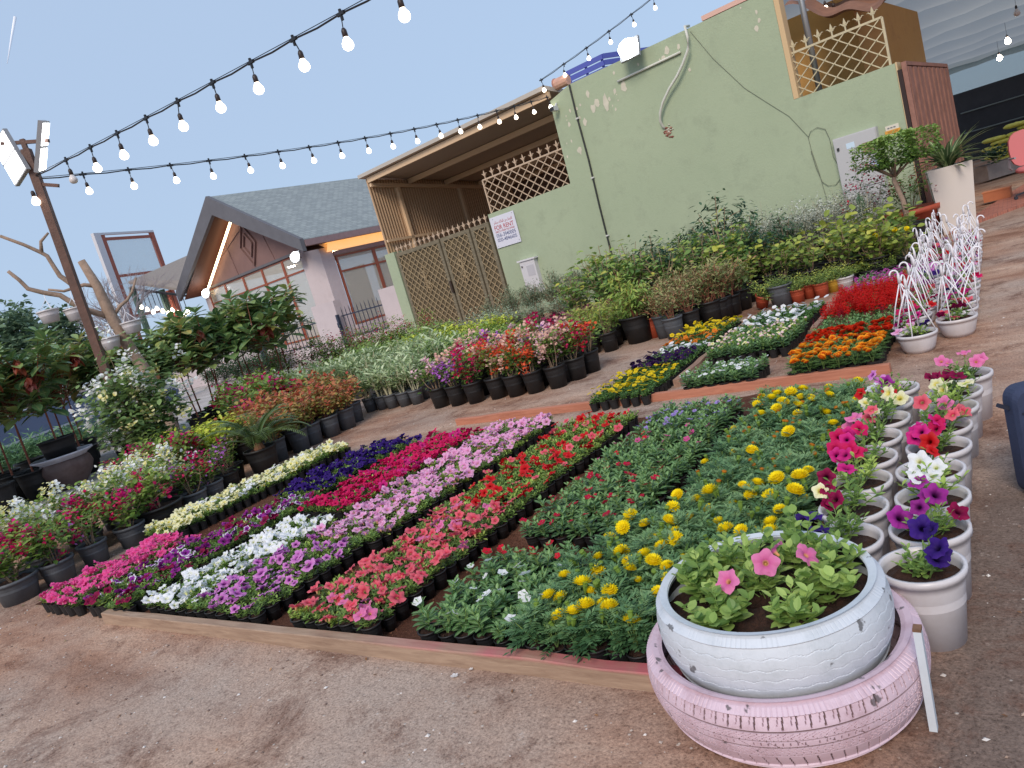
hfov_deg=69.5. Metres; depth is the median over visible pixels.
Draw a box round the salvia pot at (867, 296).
[862,291,871,308]
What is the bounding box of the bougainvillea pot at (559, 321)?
[536,316,579,363]
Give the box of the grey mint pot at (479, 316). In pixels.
[459,307,498,328]
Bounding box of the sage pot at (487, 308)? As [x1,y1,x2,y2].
[479,294,502,314]
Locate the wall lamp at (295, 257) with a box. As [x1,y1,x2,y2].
[290,250,301,263]
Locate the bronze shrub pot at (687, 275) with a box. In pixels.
[656,259,697,305]
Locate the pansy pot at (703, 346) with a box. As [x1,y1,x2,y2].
[696,344,707,353]
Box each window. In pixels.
[210,284,229,310]
[224,277,250,324]
[242,269,285,347]
[261,262,306,344]
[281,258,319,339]
[334,247,385,323]
[373,245,392,287]
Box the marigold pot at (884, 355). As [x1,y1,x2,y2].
[870,336,889,361]
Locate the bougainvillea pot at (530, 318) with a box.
[520,312,560,355]
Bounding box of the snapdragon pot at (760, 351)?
[755,335,768,358]
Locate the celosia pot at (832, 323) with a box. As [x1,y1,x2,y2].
[828,312,843,325]
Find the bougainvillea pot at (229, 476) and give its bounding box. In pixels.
[199,437,240,489]
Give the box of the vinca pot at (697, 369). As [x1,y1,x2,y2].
[695,367,705,380]
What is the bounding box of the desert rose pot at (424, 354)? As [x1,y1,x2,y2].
[406,348,433,387]
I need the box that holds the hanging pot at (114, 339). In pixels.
[101,321,120,350]
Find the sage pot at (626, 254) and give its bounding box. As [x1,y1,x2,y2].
[613,247,638,289]
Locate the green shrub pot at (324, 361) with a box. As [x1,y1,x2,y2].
[317,351,333,366]
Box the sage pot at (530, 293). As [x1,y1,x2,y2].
[518,279,544,315]
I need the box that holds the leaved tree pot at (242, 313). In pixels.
[184,299,271,379]
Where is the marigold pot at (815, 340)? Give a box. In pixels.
[810,335,824,342]
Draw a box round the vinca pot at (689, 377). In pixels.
[683,371,695,385]
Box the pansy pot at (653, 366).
[648,358,657,369]
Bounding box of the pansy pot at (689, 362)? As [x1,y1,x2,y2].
[682,350,691,366]
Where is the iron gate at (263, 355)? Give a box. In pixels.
[260,346,269,367]
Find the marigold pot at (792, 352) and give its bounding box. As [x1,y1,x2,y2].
[788,349,805,367]
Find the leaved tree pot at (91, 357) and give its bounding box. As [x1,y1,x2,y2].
[67,337,164,440]
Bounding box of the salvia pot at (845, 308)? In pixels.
[842,301,852,318]
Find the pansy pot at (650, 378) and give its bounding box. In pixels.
[640,372,654,384]
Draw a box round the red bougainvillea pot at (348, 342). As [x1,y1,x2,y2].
[339,327,361,351]
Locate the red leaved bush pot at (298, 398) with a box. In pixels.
[278,379,316,414]
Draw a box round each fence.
[272,318,321,353]
[340,298,387,337]
[953,73,1023,160]
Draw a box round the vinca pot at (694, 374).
[685,369,698,381]
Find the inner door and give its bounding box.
[526,264,535,275]
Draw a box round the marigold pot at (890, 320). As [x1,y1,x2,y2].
[883,319,895,342]
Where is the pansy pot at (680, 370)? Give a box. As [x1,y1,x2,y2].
[672,363,681,374]
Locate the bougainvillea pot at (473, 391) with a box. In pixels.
[445,345,488,404]
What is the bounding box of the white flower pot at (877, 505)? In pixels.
[811,468,889,555]
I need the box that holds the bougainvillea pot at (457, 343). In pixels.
[444,340,480,374]
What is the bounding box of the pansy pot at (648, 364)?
[645,362,655,369]
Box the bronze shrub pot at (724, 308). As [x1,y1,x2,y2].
[687,253,747,320]
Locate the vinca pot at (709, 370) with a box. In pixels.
[707,367,721,384]
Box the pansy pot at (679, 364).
[674,356,684,371]
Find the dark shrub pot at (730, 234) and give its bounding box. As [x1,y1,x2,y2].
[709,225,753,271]
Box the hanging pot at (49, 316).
[36,295,59,323]
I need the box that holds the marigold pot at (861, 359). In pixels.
[847,345,865,365]
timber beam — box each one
[101,609,689,691]
[455,362,891,425]
[673,322,743,387]
[810,299,839,332]
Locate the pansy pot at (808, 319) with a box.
[799,313,810,327]
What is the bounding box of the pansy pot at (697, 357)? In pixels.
[690,346,698,360]
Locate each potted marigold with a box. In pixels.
[498,595,554,655]
[521,581,567,643]
[529,607,573,659]
[540,578,572,607]
[541,597,593,662]
[543,589,577,636]
[548,559,593,596]
[548,568,600,609]
[553,544,597,581]
[557,596,611,660]
[562,592,596,641]
[574,586,602,613]
[582,525,632,565]
[582,568,619,593]
[582,572,639,635]
[584,558,608,577]
[584,594,618,645]
[585,551,607,576]
[585,594,642,661]
[602,532,627,559]
[602,543,632,568]
[602,561,649,602]
[603,604,652,662]
[604,550,656,589]
[605,519,640,545]
[606,593,650,650]
[607,536,638,559]
[609,590,656,650]
[612,502,650,538]
[621,548,648,584]
[623,530,646,549]
[624,549,673,587]
[624,572,656,601]
[625,527,661,566]
[627,586,656,620]
[628,518,654,536]
[630,508,663,535]
[631,524,667,548]
[637,540,681,566]
[637,584,660,625]
[638,509,692,547]
[639,566,668,603]
[644,527,689,560]
[646,549,682,584]
[650,500,691,535]
[651,523,699,552]
[661,488,691,522]
[661,507,704,548]
[662,528,711,562]
[668,492,705,524]
[669,492,697,505]
[679,491,719,511]
[680,513,703,531]
[683,470,712,495]
[684,483,694,497]
[684,513,733,550]
[685,480,712,502]
[686,500,732,535]
[688,465,715,481]
[690,530,718,548]
[692,478,726,495]
[695,467,733,489]
[696,531,722,545]
[697,457,721,478]
[697,483,735,515]
[697,501,724,520]
[700,450,728,470]
[701,436,739,468]
[702,520,737,540]
[704,511,746,540]
[705,456,738,478]
[709,462,754,490]
[710,434,744,460]
[710,447,748,475]
[711,468,742,500]
[712,481,743,507]
[712,500,761,525]
[716,494,744,522]
[717,423,747,442]
[718,527,757,537]
[719,428,749,453]
[720,433,761,455]
[720,455,755,474]
[721,479,755,501]
[721,491,751,507]
[728,442,767,460]
[728,520,759,535]
[729,421,750,434]
[731,472,764,492]
[733,480,770,508]
[734,466,765,485]
[735,410,760,432]
[737,425,763,445]
[740,504,778,526]
[741,505,763,527]
[742,457,772,481]
[742,477,764,505]
[744,420,766,435]
[745,399,766,419]
[745,438,765,461]
[746,522,779,532]
[747,409,774,438]
[747,462,788,485]
[747,490,784,525]
[748,437,771,446]
[748,450,777,471]
[748,519,764,529]
[749,482,806,516]
[750,427,765,438]
[751,389,780,409]
[754,433,770,443]
[755,464,783,485]
[756,394,777,409]
[756,408,773,426]
[756,436,790,461]
[757,384,777,400]
[757,502,796,526]
[758,408,789,431]
[758,413,790,433]
[758,470,809,508]
[759,443,783,461]
[761,432,789,447]
[761,449,789,466]
[762,427,781,438]
[763,515,808,530]
[765,482,811,530]
[766,399,797,422]
[767,431,795,444]
[769,450,795,460]
[770,415,798,443]
[770,459,817,484]
[771,385,787,396]
[772,425,819,451]
[772,446,821,474]
[774,396,798,415]
[775,468,817,525]
[779,442,798,451]
[780,385,804,404]
[780,451,827,466]
[784,383,816,407]
[785,389,821,409]
[786,437,825,461]
[788,396,813,421]
[788,464,827,513]
[790,409,802,417]
[790,419,810,446]
[793,402,824,422]
[793,435,828,456]
[794,424,830,450]
[794,494,822,531]
[795,417,828,444]
[795,463,830,498]
[805,450,836,471]
[806,458,837,498]
[807,395,831,405]
[807,439,837,473]
[808,387,821,397]
[810,399,848,423]
[810,403,837,424]
[810,427,840,449]
[815,383,835,396]
[815,384,835,399]
[819,383,855,405]
[819,413,846,431]
[820,390,853,409]
[822,406,858,424]
[823,419,841,431]
[831,401,858,420]
[832,378,853,393]
[834,397,860,412]
[841,376,872,394]
[841,377,870,398]
[841,386,869,400]
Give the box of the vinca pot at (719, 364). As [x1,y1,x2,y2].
[713,362,722,378]
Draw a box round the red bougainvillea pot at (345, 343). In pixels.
[322,326,356,354]
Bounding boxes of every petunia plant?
[671,545,729,604]
[674,568,754,630]
[677,542,735,578]
[703,531,769,576]
[732,538,792,598]
[757,504,825,570]
[761,575,826,627]
[784,543,860,605]
[800,529,866,572]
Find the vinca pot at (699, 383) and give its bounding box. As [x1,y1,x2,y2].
[690,374,704,388]
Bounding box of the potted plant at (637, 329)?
[598,265,661,344]
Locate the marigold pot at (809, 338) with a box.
[803,336,815,349]
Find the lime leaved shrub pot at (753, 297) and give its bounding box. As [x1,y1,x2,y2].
[736,245,762,301]
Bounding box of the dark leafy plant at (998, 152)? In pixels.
[978,143,1007,163]
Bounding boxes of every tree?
[0,232,182,437]
[0,293,37,363]
[0,299,100,392]
[73,266,178,391]
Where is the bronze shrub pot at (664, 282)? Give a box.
[648,272,678,311]
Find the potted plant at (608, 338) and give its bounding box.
[589,299,618,352]
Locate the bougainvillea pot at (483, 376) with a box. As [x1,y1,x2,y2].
[456,342,491,395]
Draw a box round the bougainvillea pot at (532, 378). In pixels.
[502,336,546,394]
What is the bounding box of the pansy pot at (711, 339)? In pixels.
[705,335,715,345]
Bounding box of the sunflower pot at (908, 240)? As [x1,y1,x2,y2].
[886,218,929,268]
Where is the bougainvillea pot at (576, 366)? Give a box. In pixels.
[545,324,587,380]
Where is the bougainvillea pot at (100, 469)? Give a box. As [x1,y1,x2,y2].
[69,463,132,530]
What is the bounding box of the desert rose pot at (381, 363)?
[373,355,394,385]
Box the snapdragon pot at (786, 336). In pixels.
[781,329,791,350]
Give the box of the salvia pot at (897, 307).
[885,293,899,309]
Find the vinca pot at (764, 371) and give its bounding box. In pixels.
[752,356,766,377]
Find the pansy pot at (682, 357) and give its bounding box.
[678,354,687,368]
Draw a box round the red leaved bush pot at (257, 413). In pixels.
[242,402,277,441]
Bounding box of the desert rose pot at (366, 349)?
[354,341,385,357]
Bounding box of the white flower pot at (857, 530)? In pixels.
[794,502,884,561]
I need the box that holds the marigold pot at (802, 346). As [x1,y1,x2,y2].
[795,344,808,364]
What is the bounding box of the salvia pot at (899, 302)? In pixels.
[888,291,900,308]
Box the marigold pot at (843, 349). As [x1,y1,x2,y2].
[830,345,855,367]
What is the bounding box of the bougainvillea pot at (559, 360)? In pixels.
[533,324,576,382]
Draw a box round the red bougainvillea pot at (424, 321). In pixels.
[416,307,440,332]
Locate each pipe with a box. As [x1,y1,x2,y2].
[551,74,570,89]
[568,84,613,260]
[798,0,821,90]
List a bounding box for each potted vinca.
[411,596,440,641]
[434,603,457,643]
[435,601,449,627]
[442,574,467,605]
[442,592,471,622]
[447,601,476,644]
[457,577,477,599]
[458,580,483,608]
[465,561,490,591]
[467,595,484,624]
[467,604,497,646]
[475,589,505,631]
[478,548,505,577]
[479,573,491,595]
[480,556,507,593]
[480,585,493,611]
[488,569,512,603]
[490,613,512,647]
[491,583,517,627]
[495,545,523,578]
[498,544,514,560]
[500,604,520,631]
[502,555,524,593]
[504,607,532,648]
[508,575,526,602]
[513,582,533,610]
[514,548,540,575]
[516,563,539,588]
[518,516,541,548]
[518,594,544,628]
[519,569,544,595]
[526,546,545,567]
[528,549,557,579]
[532,518,553,549]
[533,510,547,529]
[534,495,558,524]
[538,565,552,583]
[543,539,565,566]
[545,511,564,541]
[549,516,571,548]
[550,498,564,510]
[551,491,575,522]
[551,558,572,580]
[553,502,578,541]
[553,552,565,571]
[557,539,583,567]
[559,482,577,504]
[561,492,579,507]
[566,517,587,549]
[570,476,583,500]
[570,501,583,518]
[573,484,585,500]
[574,507,591,531]
[576,486,596,511]
[577,471,598,493]
[578,513,601,550]
[579,494,600,521]
[582,481,603,497]
[584,464,596,478]
[590,458,603,474]
[590,471,602,487]
[591,477,611,493]
[591,491,607,504]
[594,505,607,538]
[595,452,609,467]
[595,478,615,505]
[596,464,611,479]
[598,508,615,539]
[599,497,618,512]
[600,444,618,464]
[601,460,614,472]
[601,467,621,489]
[602,505,617,525]
[605,448,623,467]
[606,442,621,457]
[606,474,626,495]
[606,486,627,510]
[609,494,630,515]
[611,462,623,476]
[613,440,627,455]
[614,470,631,488]
[616,453,631,478]
[616,483,631,501]
[618,431,633,454]
[620,442,635,460]
[621,504,639,517]
[622,462,639,481]
[624,449,635,471]
[624,489,641,511]
[625,475,638,493]
[625,494,651,517]
[627,475,650,498]
[629,452,646,470]
[630,471,641,483]
[631,437,640,451]
[632,425,643,439]
[634,438,649,458]
[636,466,654,494]
[637,459,656,481]
[638,492,658,514]
[639,415,656,435]
[639,431,648,444]
[640,444,653,460]
[641,435,656,452]
[642,426,653,436]
[643,425,655,439]
[643,436,662,457]
[643,476,666,512]
[644,459,658,475]
[645,417,663,433]
[648,443,666,465]
[649,471,675,502]
[650,427,662,446]
[651,410,662,424]
[651,466,664,479]
[653,419,668,437]
[655,438,665,453]
[655,453,671,476]
[657,410,670,420]
[658,463,680,489]
[662,405,677,419]
[662,444,673,455]
[663,431,678,455]
[664,412,677,426]
[664,428,677,442]
[664,448,680,465]
[666,417,683,439]
[668,400,679,415]
[668,426,690,445]
[668,441,685,460]
[670,455,689,491]
[673,456,691,484]
[676,410,686,433]
[678,400,693,414]
[678,423,691,435]
[678,436,693,452]
[680,404,694,422]
[681,436,704,469]
[682,411,698,432]
[683,401,698,418]
[683,424,696,435]
[683,449,695,476]
[684,427,699,447]
[691,409,700,420]
[692,399,704,410]
[692,419,706,440]
[693,439,706,466]
[694,436,710,457]
[695,418,709,433]
[696,410,708,423]
[696,422,715,454]
[697,407,711,417]
[698,404,712,415]
[700,396,714,415]
[704,400,724,423]
[706,410,724,440]
[710,425,722,450]
[713,408,728,438]
[714,393,728,411]
[718,401,735,426]
[724,409,732,429]
[725,395,741,422]
[730,396,744,416]
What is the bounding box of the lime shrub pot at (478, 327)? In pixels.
[464,317,499,334]
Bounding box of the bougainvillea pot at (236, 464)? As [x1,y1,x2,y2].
[209,435,244,479]
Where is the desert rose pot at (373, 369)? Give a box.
[364,360,387,389]
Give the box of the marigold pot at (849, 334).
[841,332,857,350]
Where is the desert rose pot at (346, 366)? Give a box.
[333,355,364,398]
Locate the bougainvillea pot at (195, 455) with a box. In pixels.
[159,450,219,493]
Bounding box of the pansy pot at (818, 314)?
[812,304,820,318]
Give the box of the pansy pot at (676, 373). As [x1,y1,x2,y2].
[669,365,678,376]
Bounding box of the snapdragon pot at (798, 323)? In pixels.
[792,318,804,341]
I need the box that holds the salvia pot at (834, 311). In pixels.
[830,304,838,320]
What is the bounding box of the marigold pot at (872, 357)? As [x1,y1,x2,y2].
[865,345,882,363]
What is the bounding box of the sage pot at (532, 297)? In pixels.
[517,284,543,318]
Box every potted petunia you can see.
[141,590,162,613]
[150,589,173,614]
[158,582,176,594]
[159,590,180,615]
[166,583,180,601]
[169,594,189,616]
[176,580,203,602]
[180,575,199,593]
[180,595,198,617]
[183,577,204,591]
[189,591,212,618]
[194,569,209,580]
[195,587,211,601]
[196,576,216,597]
[202,594,220,619]
[203,572,218,585]
[206,577,225,597]
[206,585,222,604]
[207,557,224,580]
[208,592,230,620]
[213,571,228,587]
[215,567,229,578]
[215,579,233,593]
[224,596,243,621]
[225,567,239,582]
[226,572,249,586]
[226,584,244,605]
[228,558,239,569]
[229,584,256,611]
[230,602,251,622]
[231,575,248,596]
[233,560,251,578]
[235,545,258,560]
[238,577,262,602]
[240,558,253,572]
[242,598,267,624]
[243,546,262,565]
[245,564,267,589]
[250,592,266,616]
[251,566,272,592]
[251,582,268,596]
[253,544,272,565]
[253,557,274,578]
[256,585,281,621]
[262,574,281,591]
[263,538,276,556]
[267,553,283,575]
[268,570,282,580]
[268,581,281,607]
[268,584,294,610]
[270,541,285,557]
[272,544,287,565]
[274,574,293,598]
[277,569,294,585]
[278,546,298,559]
[279,532,299,550]
[281,561,296,573]
[282,549,292,561]
[287,549,308,574]
[287,576,306,602]
[287,601,309,628]
[291,527,308,548]
[291,540,304,548]
[292,569,306,591]
[298,558,320,594]
[299,597,318,629]
[301,549,318,569]
[303,534,319,554]
[304,596,320,611]
[307,581,336,604]
[310,539,329,557]
[311,558,332,584]
[312,523,325,543]
[312,601,334,630]
[315,554,330,567]
[315,592,337,613]
[318,530,333,544]
[319,611,341,631]
[321,539,338,552]
[323,543,341,566]
[324,582,346,605]
[326,548,343,577]
[327,534,341,544]
[328,593,343,615]
[330,574,347,591]
[331,599,358,632]
[333,541,354,570]
[334,522,354,536]
[334,528,353,548]
[337,535,364,562]
[338,514,358,531]
[338,585,358,611]
[343,577,355,595]
[343,606,363,633]
[344,511,365,530]
[344,564,362,583]
[345,583,359,602]
[346,534,360,543]
[347,510,363,519]
[347,518,364,538]
[350,570,375,584]
[352,521,374,555]
[352,581,374,603]
[353,503,374,517]
[353,605,382,635]
[356,582,387,612]
[356,598,369,609]
[357,562,375,580]
[357,600,383,627]
[358,557,371,575]
[360,554,384,576]
[361,526,383,554]
[363,511,373,523]
[366,513,382,527]
[369,548,384,562]
[370,515,385,544]
[370,568,380,578]
[370,576,380,595]
[372,501,390,517]
[373,578,392,598]
[374,592,395,616]
[375,563,396,591]
[377,602,396,631]
[378,520,393,547]
[379,504,392,522]
[380,545,396,570]
[382,496,402,513]
[384,570,407,584]
[386,560,406,578]
[386,585,409,620]
[387,572,409,607]
[388,501,400,519]
[388,517,403,539]
[389,511,401,522]
[392,495,408,508]
[393,492,409,503]
[393,533,405,549]
[393,535,415,556]
[394,546,408,569]
[397,507,412,533]
[398,501,411,516]
[399,572,424,610]
[401,548,418,568]
[403,541,417,553]
[404,526,420,545]
[405,496,420,515]
[406,564,421,586]
[407,505,422,526]
[409,488,429,505]
[409,552,428,564]
[413,518,430,536]
[414,485,425,495]
[414,535,429,550]
[414,536,434,559]
[415,496,431,519]
[416,556,432,573]
[416,569,435,599]
[417,492,438,514]
[417,540,441,558]
[419,528,436,540]
[422,509,439,528]
[423,549,447,590]
[424,551,440,566]
[425,486,436,499]
[425,531,445,549]
[426,522,440,532]
[430,516,448,532]
[431,481,446,494]
[431,520,450,540]
[432,485,447,505]
[432,512,448,527]
[433,504,446,521]
[435,537,453,548]
[439,543,456,561]
[440,495,459,513]
[440,531,464,554]
[441,482,457,501]
[441,501,461,516]
[441,547,457,579]
[444,519,464,532]
[445,474,464,497]
[445,523,471,542]
[447,510,463,526]
[448,518,471,538]
[449,502,468,518]
[454,540,469,570]
[458,490,471,501]
[459,528,474,544]
[459,539,477,562]
[461,499,473,512]
[463,496,473,507]
[463,502,480,521]
[466,513,485,538]
[468,489,481,505]
[468,528,488,554]
[469,482,481,496]
[471,497,484,512]
[473,493,485,509]
[477,478,486,488]
[477,503,492,523]
[479,516,498,546]
[480,488,492,503]
[480,509,493,528]
[483,469,496,482]
[483,509,508,538]
[484,475,500,483]
[485,482,502,492]
[487,500,499,517]
[489,490,507,510]
[491,485,506,498]
[494,504,516,531]
[495,467,505,482]
[496,475,512,485]
[496,492,517,506]
[498,457,510,476]
[500,467,513,480]
[500,501,511,512]
[501,481,511,492]
[502,470,517,481]
[503,487,516,500]
[506,464,524,475]
[506,477,518,487]
[507,497,526,523]
[508,480,523,492]
[512,470,526,483]
[513,482,529,499]
[514,478,536,495]
[517,459,525,466]
[517,488,533,517]
[518,474,532,486]
[519,463,535,477]
[522,469,537,485]
[526,455,538,468]
[526,459,540,471]
[528,487,540,509]
[532,475,539,486]
[533,461,544,475]
[533,476,549,502]
[534,464,550,482]
[537,449,547,459]
[539,471,555,497]
[540,453,555,470]
[541,449,558,460]
[544,462,563,491]
[548,450,560,465]
[553,457,564,469]
[554,463,571,485]
[559,454,572,466]
[561,442,568,452]
[561,460,575,479]
[562,450,576,460]
[566,443,582,452]
[569,452,584,474]
[573,444,591,469]
[582,444,594,464]
[587,438,601,458]
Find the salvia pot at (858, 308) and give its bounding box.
[854,298,865,320]
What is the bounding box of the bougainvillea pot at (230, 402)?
[221,381,272,414]
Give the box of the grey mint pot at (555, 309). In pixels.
[531,295,561,317]
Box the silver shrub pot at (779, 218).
[757,204,802,241]
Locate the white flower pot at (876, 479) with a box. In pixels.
[828,440,893,539]
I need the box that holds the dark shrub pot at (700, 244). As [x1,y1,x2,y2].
[675,228,731,278]
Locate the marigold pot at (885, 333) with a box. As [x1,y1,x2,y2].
[873,330,890,353]
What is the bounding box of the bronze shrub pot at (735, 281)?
[713,255,754,291]
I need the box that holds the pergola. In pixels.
[128,256,189,340]
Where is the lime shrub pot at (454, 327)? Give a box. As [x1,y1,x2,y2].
[445,318,462,331]
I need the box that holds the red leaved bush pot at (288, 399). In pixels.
[268,390,315,427]
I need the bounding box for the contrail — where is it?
[7,16,16,63]
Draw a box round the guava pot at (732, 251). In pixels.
[702,222,762,283]
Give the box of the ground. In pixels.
[0,154,1023,767]
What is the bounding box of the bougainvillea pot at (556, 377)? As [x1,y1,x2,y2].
[528,325,569,388]
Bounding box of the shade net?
[783,0,1023,74]
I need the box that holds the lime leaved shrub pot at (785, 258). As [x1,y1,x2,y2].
[760,236,803,285]
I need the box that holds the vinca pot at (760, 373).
[746,358,762,378]
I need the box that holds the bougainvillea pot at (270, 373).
[245,371,275,395]
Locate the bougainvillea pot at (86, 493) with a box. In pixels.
[51,481,101,546]
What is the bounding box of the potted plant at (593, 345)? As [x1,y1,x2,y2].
[573,312,603,352]
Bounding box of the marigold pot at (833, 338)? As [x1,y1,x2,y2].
[828,335,842,353]
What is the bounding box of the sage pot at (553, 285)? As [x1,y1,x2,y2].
[542,271,570,302]
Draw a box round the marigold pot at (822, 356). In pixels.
[812,350,834,371]
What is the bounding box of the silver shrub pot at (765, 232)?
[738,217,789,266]
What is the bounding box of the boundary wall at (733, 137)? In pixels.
[488,0,921,317]
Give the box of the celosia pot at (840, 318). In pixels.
[836,311,846,323]
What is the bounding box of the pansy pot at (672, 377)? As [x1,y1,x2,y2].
[664,365,677,385]
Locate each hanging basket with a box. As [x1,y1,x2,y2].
[888,270,931,332]
[891,274,937,354]
[895,262,932,322]
[904,252,937,314]
[904,254,936,321]
[909,246,940,305]
[910,242,938,293]
[912,228,947,274]
[912,236,939,287]
[913,234,941,282]
[918,229,943,269]
[918,232,944,283]
[922,221,949,266]
[923,217,946,253]
[925,219,950,259]
[926,212,947,247]
[929,210,951,244]
[930,261,977,337]
[932,212,951,258]
[938,246,981,316]
[940,214,982,250]
[940,239,980,296]
[940,243,977,302]
[941,248,979,308]
[945,228,985,285]
[947,229,980,281]
[948,227,980,275]
[949,222,979,271]
[953,214,981,250]
[953,215,984,268]
[953,217,981,262]
[956,206,981,243]
[956,214,982,255]
[957,201,982,239]
[959,205,982,244]
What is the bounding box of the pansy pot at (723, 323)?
[721,322,730,333]
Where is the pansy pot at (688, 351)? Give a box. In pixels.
[686,349,696,363]
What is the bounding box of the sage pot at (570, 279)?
[560,271,581,285]
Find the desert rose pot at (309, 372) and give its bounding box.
[296,360,329,385]
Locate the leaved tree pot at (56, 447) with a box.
[0,324,76,459]
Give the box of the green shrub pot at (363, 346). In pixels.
[356,339,371,357]
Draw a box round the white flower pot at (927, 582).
[878,514,968,651]
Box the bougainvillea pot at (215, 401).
[204,384,226,418]
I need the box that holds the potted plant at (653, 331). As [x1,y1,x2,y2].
[628,283,658,338]
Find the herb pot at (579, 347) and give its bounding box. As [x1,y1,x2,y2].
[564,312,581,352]
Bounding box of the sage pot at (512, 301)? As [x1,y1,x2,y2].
[500,290,520,314]
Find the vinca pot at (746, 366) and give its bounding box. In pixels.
[741,360,758,377]
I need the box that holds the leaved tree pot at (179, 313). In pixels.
[160,306,229,420]
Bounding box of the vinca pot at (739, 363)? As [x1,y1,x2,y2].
[737,362,745,375]
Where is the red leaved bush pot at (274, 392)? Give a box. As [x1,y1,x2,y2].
[251,385,296,409]
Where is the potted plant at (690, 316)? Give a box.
[662,279,706,327]
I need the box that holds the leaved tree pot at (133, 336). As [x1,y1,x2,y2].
[117,331,178,424]
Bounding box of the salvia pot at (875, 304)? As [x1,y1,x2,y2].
[869,292,881,316]
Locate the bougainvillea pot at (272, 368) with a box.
[245,366,280,383]
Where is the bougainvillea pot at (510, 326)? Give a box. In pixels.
[503,323,535,359]
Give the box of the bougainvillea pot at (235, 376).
[233,368,260,383]
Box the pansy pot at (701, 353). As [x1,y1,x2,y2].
[696,343,703,355]
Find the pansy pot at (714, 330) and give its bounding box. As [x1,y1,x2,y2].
[712,328,721,338]
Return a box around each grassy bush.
[0,428,42,471]
[0,432,50,467]
[0,442,18,470]
[1,426,63,464]
[26,423,91,455]
[32,415,103,447]
[55,416,113,449]
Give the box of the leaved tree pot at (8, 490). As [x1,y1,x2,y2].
[0,371,19,517]
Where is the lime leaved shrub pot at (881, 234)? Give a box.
[852,208,902,266]
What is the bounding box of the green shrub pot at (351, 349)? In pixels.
[343,340,361,357]
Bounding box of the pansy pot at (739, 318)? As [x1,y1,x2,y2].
[733,315,742,324]
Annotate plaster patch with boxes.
[663,124,673,137]
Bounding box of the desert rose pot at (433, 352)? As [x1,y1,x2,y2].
[420,337,446,384]
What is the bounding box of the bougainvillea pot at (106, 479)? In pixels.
[78,460,132,534]
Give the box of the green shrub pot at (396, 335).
[381,324,408,346]
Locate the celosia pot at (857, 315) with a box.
[854,313,864,321]
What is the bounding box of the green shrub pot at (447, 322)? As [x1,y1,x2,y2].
[429,319,453,332]
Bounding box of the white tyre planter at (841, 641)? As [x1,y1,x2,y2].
[656,531,894,698]
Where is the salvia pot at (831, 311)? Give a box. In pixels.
[827,302,834,320]
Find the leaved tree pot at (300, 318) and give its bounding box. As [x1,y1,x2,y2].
[233,286,314,372]
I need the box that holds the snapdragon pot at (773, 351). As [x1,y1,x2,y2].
[766,337,777,357]
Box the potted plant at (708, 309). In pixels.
[686,272,724,325]
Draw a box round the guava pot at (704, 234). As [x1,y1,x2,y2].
[673,209,748,266]
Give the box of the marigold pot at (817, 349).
[811,347,822,368]
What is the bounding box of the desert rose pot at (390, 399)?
[368,364,398,408]
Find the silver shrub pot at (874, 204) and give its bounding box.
[857,192,890,225]
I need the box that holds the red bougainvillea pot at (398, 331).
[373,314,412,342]
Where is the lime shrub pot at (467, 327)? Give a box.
[455,317,473,335]
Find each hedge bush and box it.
[199,368,223,386]
[207,360,233,382]
[221,353,243,379]
[232,353,260,376]
[238,351,279,375]
[257,347,291,369]
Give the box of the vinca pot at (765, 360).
[760,353,770,375]
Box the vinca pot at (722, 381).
[714,369,729,384]
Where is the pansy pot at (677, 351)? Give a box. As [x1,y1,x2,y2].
[674,349,684,359]
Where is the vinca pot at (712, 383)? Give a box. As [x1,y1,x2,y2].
[703,370,717,386]
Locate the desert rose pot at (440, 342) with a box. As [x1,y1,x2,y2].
[431,335,457,348]
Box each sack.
[982,135,1005,143]
[982,144,1006,151]
[990,138,1008,145]
[1003,120,1023,128]
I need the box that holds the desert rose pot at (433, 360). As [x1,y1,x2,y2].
[414,349,438,385]
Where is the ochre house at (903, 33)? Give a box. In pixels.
[787,0,925,95]
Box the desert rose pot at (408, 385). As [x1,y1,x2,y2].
[384,356,416,389]
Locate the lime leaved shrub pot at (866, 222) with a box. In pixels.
[849,207,878,254]
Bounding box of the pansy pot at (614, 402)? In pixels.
[607,389,618,408]
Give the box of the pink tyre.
[646,589,930,767]
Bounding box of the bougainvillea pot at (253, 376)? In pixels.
[236,371,263,386]
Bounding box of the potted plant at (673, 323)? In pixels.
[643,279,685,339]
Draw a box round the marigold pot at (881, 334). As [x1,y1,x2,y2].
[871,332,888,353]
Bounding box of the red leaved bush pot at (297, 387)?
[276,384,304,415]
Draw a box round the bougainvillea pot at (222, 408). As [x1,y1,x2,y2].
[219,382,249,419]
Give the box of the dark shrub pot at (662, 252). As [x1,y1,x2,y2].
[629,230,685,289]
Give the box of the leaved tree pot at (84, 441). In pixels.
[25,339,100,457]
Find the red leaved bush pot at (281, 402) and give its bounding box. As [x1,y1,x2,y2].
[266,394,299,424]
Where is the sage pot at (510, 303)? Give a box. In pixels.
[496,284,532,324]
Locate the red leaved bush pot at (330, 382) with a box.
[315,373,356,389]
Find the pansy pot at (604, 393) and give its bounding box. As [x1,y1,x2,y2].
[600,386,612,398]
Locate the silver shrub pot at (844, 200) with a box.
[818,185,863,252]
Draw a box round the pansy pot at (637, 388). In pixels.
[634,386,642,395]
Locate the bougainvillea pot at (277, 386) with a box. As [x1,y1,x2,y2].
[257,373,305,397]
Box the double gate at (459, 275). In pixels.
[395,215,509,329]
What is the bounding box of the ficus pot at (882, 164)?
[849,123,943,246]
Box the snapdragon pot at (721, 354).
[713,345,726,366]
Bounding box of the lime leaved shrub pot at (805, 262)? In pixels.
[788,235,831,281]
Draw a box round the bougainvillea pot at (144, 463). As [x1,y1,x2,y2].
[118,451,176,508]
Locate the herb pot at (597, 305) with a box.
[585,297,606,325]

